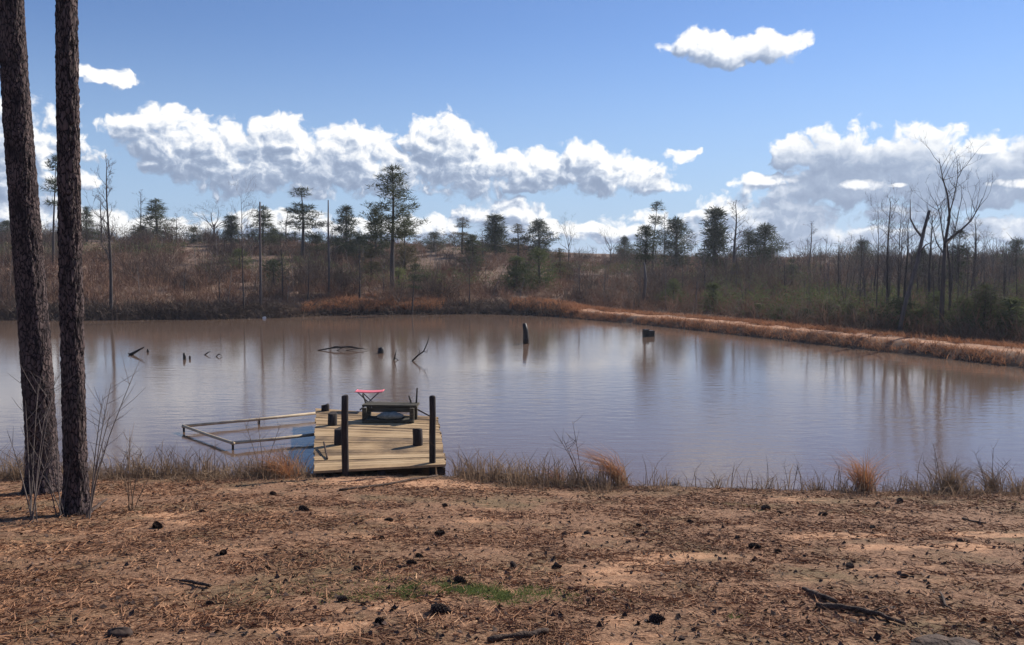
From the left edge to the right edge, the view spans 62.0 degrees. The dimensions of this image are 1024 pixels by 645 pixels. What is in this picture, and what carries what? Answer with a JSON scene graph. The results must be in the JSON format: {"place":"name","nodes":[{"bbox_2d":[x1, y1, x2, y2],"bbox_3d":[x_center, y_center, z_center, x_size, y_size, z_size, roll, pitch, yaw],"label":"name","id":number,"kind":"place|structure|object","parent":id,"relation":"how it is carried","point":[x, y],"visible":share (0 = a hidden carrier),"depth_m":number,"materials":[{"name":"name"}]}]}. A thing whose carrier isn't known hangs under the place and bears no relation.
{"place":"outdoors","nodes":[
{"label":"outdoors","id":0,"kind":"place"},
{"bbox_2d":[203,570,655,609],"bbox_3d":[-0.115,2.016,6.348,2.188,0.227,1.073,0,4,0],"label":"green grass","id":1,"kind":"structure","parent":0,"point":[503,596],"depth_m":6.30,"materials":[{"name":"plant"}]},
{"bbox_2d":[2,479,1016,644],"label":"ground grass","id":2,"kind":"structure","parent":0,"point":[516,545],"depth_m":6.74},
{"bbox_2d":[0,314,1023,491],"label":"pond water","id":3,"kind":"structure","parent":0,"point":[689,401],"depth_m":23.89,"materials":[{"name":"liquid"}]},
{"bbox_2d":[182,412,315,449],"bbox_3d":[-5.259,2.812,18.471,3.095,1.140,2.509,-3,5,-32],"label":"rail frame","id":4,"kind":"object","parent":3,"relation":"in","point":[190,426],"visible":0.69,"depth_m":18.36,"materials":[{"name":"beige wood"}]},
{"bbox_2d":[0,240,1023,644],"bbox_3d":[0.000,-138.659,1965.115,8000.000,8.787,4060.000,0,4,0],"label":"ground","id":5,"kind":"structure","parent":0,"point":[614,572],"depth_m":7.90,"materials":[{"name":"soil"}]},
{"bbox_2d":[0,450,25,480],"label":"grass clump","id":6,"kind":"object","parent":5,"relation":"on","point":[15,473],"visible":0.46,"depth_m":13.41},
{"bbox_2d":[0,0,62,494],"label":"pine tree","id":7,"kind":"object","parent":5,"relation":"on","point":[34,342],"visible":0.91,"depth_m":11.57,"materials":[{"name":"brown plant"}]},
{"bbox_2d":[0,363,90,522],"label":"bare shrub","id":8,"kind":"object","parent":5,"relation":"on","point":[31,511],"visible":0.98,"depth_m":9.31,"materials":[{"name":"plant"}]},
{"bbox_2d":[40,152,57,263],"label":"pine tree","id":9,"kind":"object","parent":5,"relation":"on","point":[53,181],"visible":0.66,"depth_m":84.22,"materials":[{"name":"plant"}]},
{"bbox_2d":[34,407,71,516],"bbox_3d":[-5.199,1.593,9.642,0.490,1.334,0.346,-1,4,-19],"label":"bare shrub","id":10,"kind":"object","parent":5,"relation":"on","point":[60,513],"visible":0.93,"depth_m":9.68,"materials":[{"name":"plant"}]},
{"bbox_2d":[55,0,92,516],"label":"pine tree","id":11,"kind":"object","parent":5,"relation":"on","point":[71,314],"visible":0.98,"depth_m":9.70,"materials":[{"name":"brown plant"}]},
{"bbox_2d":[81,206,103,240],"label":"pine tree","id":12,"kind":"object","parent":5,"relation":"on","point":[87,212],"visible":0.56,"depth_m":124.23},
{"bbox_2d":[82,153,120,311],"bbox_3d":[-26.451,-5.596,54.784,2.354,10.608,2.519,-1,4,-19],"label":"bare tree","id":13,"kind":"object","parent":5,"relation":"on","point":[110,265],"visible":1,"depth_m":55.16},
{"bbox_2d":[81,349,143,518],"bbox_3d":[-4.527,1.274,9.728,0.908,1.960,0.698,0,4,0],"label":"bare shrub","id":14,"kind":"object","parent":5,"relation":"on","point":[93,487],"visible":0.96,"depth_m":9.66,"materials":[{"name":"plant"}]},
{"bbox_2d":[106,626,132,637],"bbox_3d":[-2.454,1.950,5.327,0.173,0.085,0.135,0,4,0],"label":"dirt clod","id":15,"kind":"object","parent":5,"relation":"on","point":[122,632],"visible":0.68,"depth_m":5.30,"materials":[{"name":"stone"}]},
{"bbox_2d":[114,426,152,510],"bbox_3d":[-4.488,1.733,10.094,0.363,1.098,0.533,0,4,0],"label":"weed stalk","id":16,"kind":"object","parent":5,"relation":"on","point":[129,449],"visible":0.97,"depth_m":10.11,"materials":[{"name":"brown plant"}]},
{"bbox_2d":[128,198,184,241],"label":"pine tree","id":17,"kind":"object","parent":5,"relation":"on","point":[155,207],"visible":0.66,"depth_m":131.72,"materials":[{"name":"plant"}]},
{"bbox_2d":[180,225,204,242],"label":"evergreen tree","id":18,"kind":"object","parent":5,"relation":"on","point":[195,236],"visible":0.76,"depth_m":127.18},
{"bbox_2d":[174,200,242,233],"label":"bare tree","id":19,"kind":"object","parent":5,"relation":"on","point":[213,225],"visible":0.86,"depth_m":129.17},
{"bbox_2d":[216,214,246,244],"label":"evergreen tree","id":20,"kind":"object","parent":5,"relation":"on","point":[230,230],"visible":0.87,"depth_m":123.95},
{"bbox_2d":[222,247,253,268],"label":"shrub","id":21,"kind":"object","parent":5,"relation":"on","point":[238,251],"visible":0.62,"depth_m":84.22,"materials":[{"name":"green plant"}]},
{"bbox_2d":[228,172,262,308],"bbox_3d":[-17.673,-5.307,56.922,2.334,9.693,3.198,-1,4,-10],"label":"bare tree","id":22,"kind":"object","parent":5,"relation":"on","point":[242,245],"visible":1,"depth_m":56.78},
{"bbox_2d":[237,452,283,477],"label":"grass clump","id":23,"kind":"object","parent":5,"relation":"on","point":[262,471],"visible":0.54,"depth_m":13.58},
{"bbox_2d":[234,205,286,246],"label":"pine tree","id":24,"kind":"object","parent":5,"relation":"on","point":[268,225],"visible":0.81,"depth_m":117.02,"materials":[{"name":"plant"}]},
{"bbox_2d":[259,202,261,309],"bbox_3d":[-16.953,-4.376,57.338,0.232,7.442,0.195,-2,4,-22],"label":"dead pole","id":25,"kind":"object","parent":5,"relation":"on","point":[260,277],"visible":0.91,"depth_m":57.31,"materials":[{"name":"brown wood"}]},
{"bbox_2d":[257,257,289,286],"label":"shrub","id":26,"kind":"object","parent":5,"relation":"on","point":[275,263],"visible":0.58,"depth_m":69.70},
{"bbox_2d":[240,443,311,477],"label":"grass clump","id":27,"kind":"object","parent":5,"relation":"on","point":[283,468],"visible":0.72,"depth_m":13.55,"materials":[{"name":"plant"}]},
{"bbox_2d":[267,231,295,299],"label":"bare tree","id":28,"kind":"object","parent":5,"relation":"on","point":[281,250],"visible":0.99,"depth_m":61.79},
{"bbox_2d":[0,295,566,320],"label":"waterline twigs","id":29,"kind":"object","parent":5,"relation":"on","point":[221,307],"visible":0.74,"depth_m":56.83,"materials":[{"name":"plant"}]},
{"bbox_2d":[9,284,569,318],"bbox_3d":[-17.770,-1.596,58.908,44.345,2.422,7.708,0,4,-5],"label":"shore scrub","id":30,"kind":"object","parent":5,"relation":"on","point":[88,299],"visible":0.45,"depth_m":57.92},
{"bbox_2d":[276,186,333,258],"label":"pine tree","id":31,"kind":"object","parent":5,"relation":"on","point":[302,212],"visible":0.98,"depth_m":99.08,"materials":[{"name":"plant"}]},
{"bbox_2d":[285,626,331,635],"bbox_3d":[-1.268,1.943,5.330,0.318,0.034,0.188,0,4,0],"label":"rock","id":32,"kind":"object","parent":5,"relation":"on","point":[304,631],"visible":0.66,"depth_m":5.33,"materials":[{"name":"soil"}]},
{"bbox_2d":[297,234,335,257],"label":"evergreen tree","id":33,"kind":"object","parent":5,"relation":"on","point":[315,241],"visible":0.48,"depth_m":104.26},
{"bbox_2d":[327,200,338,293],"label":"dead pole","id":34,"kind":"object","parent":5,"relation":"on","point":[329,253],"visible":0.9,"depth_m":65.71,"materials":[{"name":"brown wood"}]},
{"bbox_2d":[325,204,368,258],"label":"pine tree","id":35,"kind":"object","parent":5,"relation":"on","point":[343,242],"visible":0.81,"depth_m":101.06,"materials":[{"name":"plant"}]},
{"bbox_2d":[345,233,370,261],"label":"evergreen tree","id":36,"kind":"object","parent":5,"relation":"on","point":[356,237],"visible":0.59,"depth_m":99.38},
{"bbox_2d":[351,248,370,297],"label":"bare tree","id":37,"kind":"object","parent":5,"relation":"on","point":[359,276],"visible":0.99,"depth_m":63.80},
{"bbox_2d":[357,248,385,279],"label":"pine tree","id":38,"kind":"object","parent":5,"relation":"on","point":[374,264],"visible":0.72,"depth_m":77.64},
{"bbox_2d":[358,208,390,258],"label":"pine tree","id":39,"kind":"object","parent":5,"relation":"on","point":[374,245],"visible":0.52,"depth_m":97.12,"materials":[{"name":"plant"}]},
{"bbox_2d":[313,394,445,476],"bbox_3d":[-2.575,2.229,16.846,2.601,2.583,6.084,-1,4,-12],"label":"dock","id":40,"kind":"object","parent":5,"relation":"on","point":[351,440],"visible":0.73,"depth_m":15.23,"materials":[{"name":"brown wood"}]},
{"bbox_2d":[362,388,419,422],"bbox_3d":[-2.607,1.739,17.976,1.232,0.671,0.633,0,4,3],"label":"wooden bench","id":41,"kind":"object","parent":40,"relation":"on","point":[410,407],"visible":0.98,"depth_m":17.90,"materials":[{"name":"brown wood"}]},
{"bbox_2d":[377,411,403,419],"bbox_3d":[-2.543,1.943,17.821,0.568,0.167,0.277,0,4,0],"label":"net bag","id":42,"kind":"object","parent":41,"relation":"on","point":[389,415],"visible":1,"depth_m":17.73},
{"bbox_2d":[339,474,437,490],"bbox_3d":[-1.749,2.413,12.847,0.164,0.342,2.367,2,5,30],"label":"dead stick","id":43,"kind":"object","parent":5,"relation":"on","point":[383,484],"visible":0.97,"depth_m":12.52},
{"bbox_2d":[356,163,428,290],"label":"pine tree","id":44,"kind":"object","parent":5,"relation":"on","point":[399,232],"visible":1,"depth_m":67.53,"materials":[{"name":"plant"}]},
{"bbox_2d":[387,221,421,276],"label":"pine tree","id":45,"kind":"object","parent":5,"relation":"on","point":[411,249],"visible":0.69,"depth_m":79.58,"materials":[{"name":"plant"}]},
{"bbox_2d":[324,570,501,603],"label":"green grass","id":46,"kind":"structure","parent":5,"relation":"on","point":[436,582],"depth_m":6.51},
{"bbox_2d":[405,262,423,314],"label":"pine tree","id":47,"kind":"object","parent":5,"relation":"on","point":[416,277],"visible":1,"depth_m":59.95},
{"bbox_2d":[420,231,450,251],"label":"evergreen tree","id":48,"kind":"object","parent":5,"relation":"on","point":[432,235],"visible":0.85,"depth_m":124.15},
{"bbox_2d":[430,603,451,614],"bbox_3d":[-0.478,1.937,5.752,0.144,0.084,0.104,13,11,-4],"label":"pine cone","id":49,"kind":"object","parent":5,"relation":"on","point":[436,608],"visible":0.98,"depth_m":5.72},
{"bbox_2d":[299,290,583,313],"bbox_3d":[-4.678,-1.599,62.524,20.334,1.360,10.243,0,4,6],"label":"bank broomsedge","id":50,"kind":"object","parent":5,"relation":"on","point":[568,305],"visible":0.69,"depth_m":60.99,"materials":[{"name":"plant"}]},
{"bbox_2d":[443,217,483,252],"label":"pine tree","id":51,"kind":"object","parent":5,"relation":"on","point":[461,242],"visible":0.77,"depth_m":117.07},
{"bbox_2d":[457,233,487,267],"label":"pine tree","id":52,"kind":"object","parent":5,"relation":"on","point":[470,247],"visible":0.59,"depth_m":91.43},
{"bbox_2d":[0,219,972,263],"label":"distant scrub","id":53,"kind":"object","parent":5,"relation":"on","point":[442,235],"visible":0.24,"depth_m":128.04,"materials":[{"name":"plant"}]},
{"bbox_2d":[478,213,511,254],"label":"evergreen tree","id":54,"kind":"object","parent":5,"relation":"on","point":[494,228],"visible":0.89,"depth_m":113.94,"materials":[{"name":"plant"}]},
{"bbox_2d":[0,472,1019,501],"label":"bank stubble","id":55,"kind":"object","parent":5,"relation":"on","point":[791,491],"visible":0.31,"depth_m":13.04,"materials":[{"name":"plant"}]},
{"bbox_2d":[0,216,1023,345],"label":"hillside brush","id":56,"kind":"object","parent":5,"relation":"on","point":[474,287],"visible":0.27,"depth_m":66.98,"materials":[{"name":"plant"}]},
{"bbox_2d":[0,477,1023,644],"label":"bark chips","id":57,"kind":"object","parent":5,"relation":"on","point":[877,637],"visible":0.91,"depth_m":6.87,"materials":[{"name":"wood"}]},
{"bbox_2d":[0,438,1023,501],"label":"shore grass","id":58,"kind":"structure","parent":5,"relation":"on","point":[119,475],"depth_m":13.17,"materials":[{"name":"plant"}]},
{"bbox_2d":[3,224,1020,316],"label":"sapling stems","id":59,"kind":"object","parent":5,"relation":"on","point":[828,277],"visible":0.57,"depth_m":61.09,"materials":[{"name":"plant"}]},
{"bbox_2d":[0,239,1023,342],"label":"dry hill grass","id":60,"kind":"structure","parent":5,"relation":"on","point":[408,283],"depth_m":74.21,"materials":[{"name":"plant"}]},
{"bbox_2d":[0,477,1023,644],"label":"pine straw","id":61,"kind":"object","parent":5,"relation":"on","point":[274,616],"visible":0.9,"depth_m":7.33,"materials":[{"name":"plant"}]},
{"bbox_2d":[498,255,532,288],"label":"shrub","id":62,"kind":"object","parent":5,"relation":"on","point":[513,261],"visible":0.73,"depth_m":72.38,"materials":[{"name":"green plant"}]},
{"bbox_2d":[487,628,548,642],"bbox_3d":[0.045,1.916,5.219,0.425,0.071,0.060,-2,5,-29],"label":"dead stick","id":63,"kind":"object","parent":5,"relation":"on","point":[517,635],"visible":0.97,"depth_m":5.20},
{"bbox_2d":[503,223,532,255],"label":"pine tree","id":64,"kind":"object","parent":5,"relation":"on","point":[510,244],"visible":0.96,"depth_m":111.25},
{"bbox_2d":[506,246,565,290],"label":"shrub","id":65,"kind":"object","parent":5,"relation":"on","point":[538,254],"visible":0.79,"depth_m":71.70,"materials":[{"name":"green plant"}]},
{"bbox_2d":[519,218,560,258],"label":"evergreen tree","id":66,"kind":"object","parent":5,"relation":"on","point":[538,226],"visible":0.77,"depth_m":111.14,"materials":[{"name":"plant"}]},
{"bbox_2d":[547,248,575,278],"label":"pine tree","id":67,"kind":"object","parent":5,"relation":"on","point":[560,263],"visible":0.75,"depth_m":83.58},
{"bbox_2d":[560,438,628,483],"bbox_3d":[1.275,2.189,13.423,1.296,0.887,1.310,0,4,0],"label":"grass clump","id":68,"kind":"object","parent":5,"relation":"on","point":[607,464],"visible":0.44,"depth_m":13.37,"materials":[{"name":"plant"}]},
{"bbox_2d":[613,236,632,262],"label":"evergreen tree","id":69,"kind":"object","parent":5,"relation":"on","point":[624,240],"visible":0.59,"depth_m":124.31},
{"bbox_2d":[628,224,661,291],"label":"evergreen tree","id":70,"kind":"object","parent":5,"relation":"on","point":[647,235],"visible":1,"depth_m":69.05,"materials":[{"name":"plant"}]},
{"bbox_2d":[648,199,665,262],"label":"pine tree","id":71,"kind":"object","parent":5,"relation":"on","point":[654,216],"visible":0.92,"depth_m":104.28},
{"bbox_2d":[656,277,688,307],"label":"shrub","id":72,"kind":"object","parent":5,"relation":"on","point":[675,286],"visible":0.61,"depth_m":61.07,"materials":[{"name":"green plant"}]},
{"bbox_2d":[654,216,699,268],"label":"evergreen tree","id":73,"kind":"object","parent":5,"relation":"on","point":[678,227],"visible":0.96,"depth_m":107.06,"materials":[{"name":"plant"}]},
{"bbox_2d":[698,281,726,311],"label":"shrub","id":74,"kind":"object","parent":5,"relation":"on","point":[715,287],"visible":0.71,"depth_m":56.51,"materials":[{"name":"green plant"}]},
{"bbox_2d":[694,205,741,273],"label":"evergreen tree","id":75,"kind":"object","parent":5,"relation":"on","point":[716,236],"visible":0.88,"depth_m":99.04,"materials":[{"name":"plant"}]},
{"bbox_2d":[728,200,758,261],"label":"bare tree","id":76,"kind":"object","parent":5,"relation":"on","point":[734,239],"visible":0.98,"depth_m":94.59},
{"bbox_2d":[728,227,767,270],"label":"evergreen tree","id":77,"kind":"object","parent":5,"relation":"on","point":[748,237],"visible":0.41,"depth_m":99.36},
{"bbox_2d":[737,222,792,271],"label":"evergreen tree","id":78,"kind":"object","parent":5,"relation":"on","point":[766,235],"visible":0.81,"depth_m":97.00,"materials":[{"name":"plant"}]},
{"bbox_2d":[529,295,1023,365],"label":"dike broomsedge","id":79,"kind":"object","parent":5,"relation":"on","point":[830,328],"visible":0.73,"depth_m":40.54,"materials":[{"name":"plant"}]},
{"bbox_2d":[564,254,1023,340],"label":"thicket","id":80,"kind":"object","parent":5,"relation":"on","point":[769,292],"visible":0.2,"depth_m":56.16,"materials":[{"name":"plant"}]},
{"bbox_2d":[802,586,837,602],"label":"fallen branch","id":81,"kind":"object","parent":5,"relation":"on","point":[812,592],"visible":0.94,"depth_m":6.32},
{"bbox_2d":[826,246,846,293],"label":"bare tree","id":82,"kind":"object","parent":5,"relation":"on","point":[836,270],"visible":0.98,"depth_m":60.58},
{"bbox_2d":[819,447,901,491],"bbox_3d":[5.395,2.280,13.103,1.450,0.764,1.398,-2,5,-27],"label":"grass clump","id":83,"kind":"object","parent":5,"relation":"on","point":[860,472],"visible":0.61,"depth_m":13.09,"materials":[{"name":"plant"}]},
{"bbox_2d":[815,602,905,624],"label":"fallen branch","id":84,"kind":"object","parent":5,"relation":"on","point":[857,609],"visible":0.94,"depth_m":5.91,"materials":[{"name":"wood"}]},
{"bbox_2d":[844,238,877,263],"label":"evergreen tree","id":85,"kind":"object","parent":5,"relation":"on","point":[866,248],"visible":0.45,"depth_m":107.42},
{"bbox_2d":[860,191,900,316],"bbox_3d":[18.880,-3.286,43.581,2.173,7.595,1.586,0,4,1],"label":"bare tree","id":86,"kind":"object","parent":5,"relation":"on","point":[877,227],"visible":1,"depth_m":43.68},
{"bbox_2d":[865,195,901,313],"bbox_3d":[19.874,-3.227,45.486,2.043,7.151,1.910,4,6,44],"label":"bare tree","id":87,"kind":"object","parent":5,"relation":"on","point":[886,277],"visible":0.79,"depth_m":45.01,"materials":[{"name":"plant"}]},
{"bbox_2d":[876,181,920,318],"bbox_3d":[19.837,-3.572,43.991,2.463,8.085,1.798,1,4,13],"label":"bare tree","id":88,"kind":"object","parent":5,"relation":"on","point":[904,216],"visible":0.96,"depth_m":43.78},
{"bbox_2d":[876,295,923,330],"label":"shrub","id":89,"kind":"object","parent":5,"relation":"on","point":[897,302],"visible":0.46,"depth_m":42.14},
{"bbox_2d":[881,224,919,317],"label":"bare tree","id":90,"kind":"object","parent":5,"relation":"on","point":[900,277],"visible":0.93,"depth_m":43.68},
{"bbox_2d":[894,195,933,299],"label":"bare tree","id":91,"kind":"object","parent":5,"relation":"on","point":[911,239],"visible":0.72,"depth_m":45.36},
{"bbox_2d":[898,220,931,300],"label":"bare tree","id":92,"kind":"object","parent":5,"relation":"on","point":[905,280],"visible":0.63,"depth_m":46.25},
{"bbox_2d":[897,199,933,331],"bbox_3d":[19.335,-2.600,40.977,1.589,6.665,0.633,1,4,12],"label":"dead tree","id":93,"kind":"object","parent":5,"relation":"on","point":[908,292],"visible":0.91,"depth_m":40.89,"materials":[{"name":"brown wood"}]},
{"bbox_2d":[904,210,943,309],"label":"bare tree","id":94,"kind":"object","parent":5,"relation":"on","point":[928,265],"visible":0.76,"depth_m":43.34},
{"bbox_2d":[908,289,952,330],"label":"shrub","id":95,"kind":"object","parent":5,"relation":"on","point":[937,297],"visible":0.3,"depth_m":41.50,"materials":[{"name":"green plant"}]},
{"bbox_2d":[918,242,950,296],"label":"bare tree","id":96,"kind":"object","parent":5,"relation":"on","point":[938,280],"visible":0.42,"depth_m":44.05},
{"bbox_2d":[910,633,981,644],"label":"bark slab","id":97,"kind":"object","parent":5,"relation":"on","point":[933,639],"depth_m":5.17,"materials":[{"name":"wood"}]},
{"bbox_2d":[906,134,998,334],"bbox_3d":[19.973,-3.983,38.813,3.664,9.848,5.719,2,5,28],"label":"bare tree","id":98,"kind":"object","parent":5,"relation":"on","point":[946,242],"visible":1,"depth_m":39.11,"materials":[{"name":"plant"}]},
{"bbox_2d":[931,230,973,289],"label":"pine tree","id":99,"kind":"object","parent":5,"relation":"on","point":[963,263],"visible":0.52,"depth_m":59.60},
{"bbox_2d":[936,222,970,292],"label":"bare tree","id":100,"kind":"object","parent":5,"relation":"on","point":[952,267],"visible":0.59,"depth_m":50.99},
{"bbox_2d":[917,453,990,490],"bbox_3d":[6.717,2.316,13.005,1.224,0.590,1.166,1,4,10],"label":"grass clump","id":101,"kind":"object","parent":5,"relation":"on","point":[952,473],"visible":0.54,"depth_m":13.02,"materials":[{"name":"plant"}]},
{"bbox_2d":[930,296,983,333],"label":"shrub","id":102,"kind":"object","parent":5,"relation":"on","point":[963,305],"visible":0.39,"depth_m":39.12,"materials":[{"name":"green plant"}]},
{"bbox_2d":[939,209,980,316],"bbox_3d":[21.953,-2.668,42.102,1.941,6.351,1.417,1,4,17],"label":"bare tree","id":103,"kind":"object","parent":5,"relation":"on","point":[959,256],"visible":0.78,"depth_m":41.92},
{"bbox_2d":[954,242,988,317],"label":"bare tree","id":104,"kind":"object","parent":5,"relation":"on","point":[967,250],"visible":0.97,"depth_m":39.56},
{"bbox_2d":[956,246,987,298],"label":"bare tree","id":105,"kind":"object","parent":5,"relation":"on","point":[973,273],"visible":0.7,"depth_m":47.87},
{"bbox_2d":[962,216,993,286],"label":"bare tree","id":106,"kind":"object","parent":5,"relation":"on","point":[975,243],"visible":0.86,"depth_m":54.21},
{"bbox_2d":[948,456,1015,490],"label":"grass clump","id":107,"kind":"object","parent":5,"relation":"on","point":[993,476],"visible":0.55,"depth_m":13.08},
{"bbox_2d":[948,283,1018,336],"bbox_3d":[21.053,-0.484,38.164,3.204,2.618,2.819,1,4,8],"label":"shrub","id":108,"kind":"object","parent":5,"relation":"on","point":[984,305],"visible":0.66,"depth_m":38.06,"materials":[{"name":"plant"}]},
{"bbox_2d":[967,226,1008,271],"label":"bare tree","id":109,"kind":"object","parent":5,"relation":"on","point":[989,246],"visible":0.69,"depth_m":84.44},
{"bbox_2d":[990,260,1015,300],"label":"bare tree","id":110,"kind":"object","parent":5,"relation":"on","point":[1003,284],"visible":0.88,"depth_m":41.88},
{"bbox_2d":[988,295,1023,337],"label":"shrub","id":111,"kind":"object","parent":5,"relation":"on","point":[1015,300],"visible":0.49,"depth_m":37.53,"materials":[{"name":"green plant"}]},
{"bbox_2d":[994,236,1023,273],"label":"evergreen tree","id":112,"kind":"object","parent":5,"relation":"on","point":[1012,243],"visible":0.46,"depth_m":84.47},
{"bbox_2d":[0,0,1023,256],"label":"sky","id":113,"kind":"structure","parent":0,"point":[596,113],"materials":[{"name":"blue"}]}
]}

